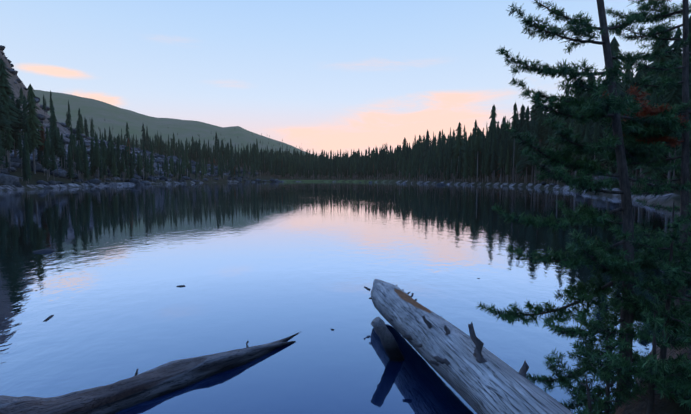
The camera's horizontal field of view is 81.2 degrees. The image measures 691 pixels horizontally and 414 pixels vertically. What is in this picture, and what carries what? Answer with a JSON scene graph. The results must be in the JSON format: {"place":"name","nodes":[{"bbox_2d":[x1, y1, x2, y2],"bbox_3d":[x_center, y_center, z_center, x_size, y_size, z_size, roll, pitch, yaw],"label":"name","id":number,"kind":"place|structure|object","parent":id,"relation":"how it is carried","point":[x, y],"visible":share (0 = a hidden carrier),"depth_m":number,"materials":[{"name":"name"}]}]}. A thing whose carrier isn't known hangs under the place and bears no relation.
{"place":"outdoors","nodes":[
{"label":"outdoors","id":0,"kind":"place"},
{"bbox_2d":[90,120,325,156],"bbox_3d":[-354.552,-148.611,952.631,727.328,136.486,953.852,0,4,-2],"label":"forest slope","id":1,"kind":"structure","parent":0,"point":[224,138],"depth_m":1007.04,"materials":[{"name":"green plant"}]},
{"bbox_2d":[0,182,690,413],"bbox_3d":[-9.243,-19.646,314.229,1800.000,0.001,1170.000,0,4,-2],"label":"lake water","id":2,"kind":"structure","parent":0,"point":[256,263],"depth_m":9.04,"materials":[{"name":"blue liquid"}]},
{"bbox_2d":[0,331,300,413],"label":"fallen log","id":3,"kind":"object","parent":2,"relation":"in","point":[154,383],"visible":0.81,"depth_m":4.26,"materials":[{"name":"brown wood"}]},
{"bbox_2d":[32,248,479,330],"bbox_3d":[-4.122,1.882,8.941,13.637,0.543,5.161,1,4,17],"label":"floating debris","id":4,"kind":"object","parent":2,"relation":"on","point":[45,251],"visible":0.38,"depth_m":12.68,"materials":[{"name":"wood"}]},
{"bbox_2d":[0,48,690,413],"bbox_3d":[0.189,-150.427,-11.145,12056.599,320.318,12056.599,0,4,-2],"label":"terrain","id":5,"kind":"structure","parent":0,"point":[98,112],"depth_m":308.58,"materials":[{"name":"grey stone"}]},
{"bbox_2d":[18,87,529,181],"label":"forest","id":6,"kind":"object","parent":5,"relation":"on","point":[419,158],"visible":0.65,"depth_m":303.12,"materials":[{"name":"green plant"}]},
{"bbox_2d":[0,45,647,188],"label":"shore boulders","id":7,"kind":"object","parent":5,"relation":"on","point":[6,178],"visible":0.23,"depth_m":162.93,"materials":[{"name":"stone"}]},
{"bbox_2d":[0,15,690,193],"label":"forest","id":8,"kind":"object","parent":5,"relation":"on","point":[494,155],"visible":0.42,"depth_m":110.95,"materials":[{"name":"green plant"}]},
{"bbox_2d":[364,279,572,413],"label":"fallen log","id":9,"kind":"object","parent":5,"relation":"on","point":[474,374],"visible":1,"depth_m":3.96,"materials":[{"name":"grey wood"}]},
{"bbox_2d":[476,0,690,413],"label":"conifer tree","id":10,"kind":"object","parent":5,"relation":"on","point":[593,107],"depth_m":3.73,"materials":[{"name":"green plant"}]},
{"bbox_2d":[543,201,690,413],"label":"young fir trees","id":11,"kind":"object","parent":5,"relation":"on","point":[673,276],"depth_m":3.13,"materials":[{"name":"green plant"}]},
{"bbox_2d":[592,0,690,348],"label":"conifer tree","id":12,"kind":"object","parent":5,"relation":"on","point":[660,132],"depth_m":4.34,"materials":[{"name":"green plant"}]},
{"bbox_2d":[610,0,690,363],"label":"conifer tree","id":13,"kind":"object","parent":5,"relation":"on","point":[639,230],"depth_m":5.20,"materials":[{"name":"green plant"}]},
{"bbox_2d":[0,0,690,156],"label":"sky","id":14,"kind":"structure","parent":0,"point":[317,76],"materials":[{"name":"blue"}]}
]}

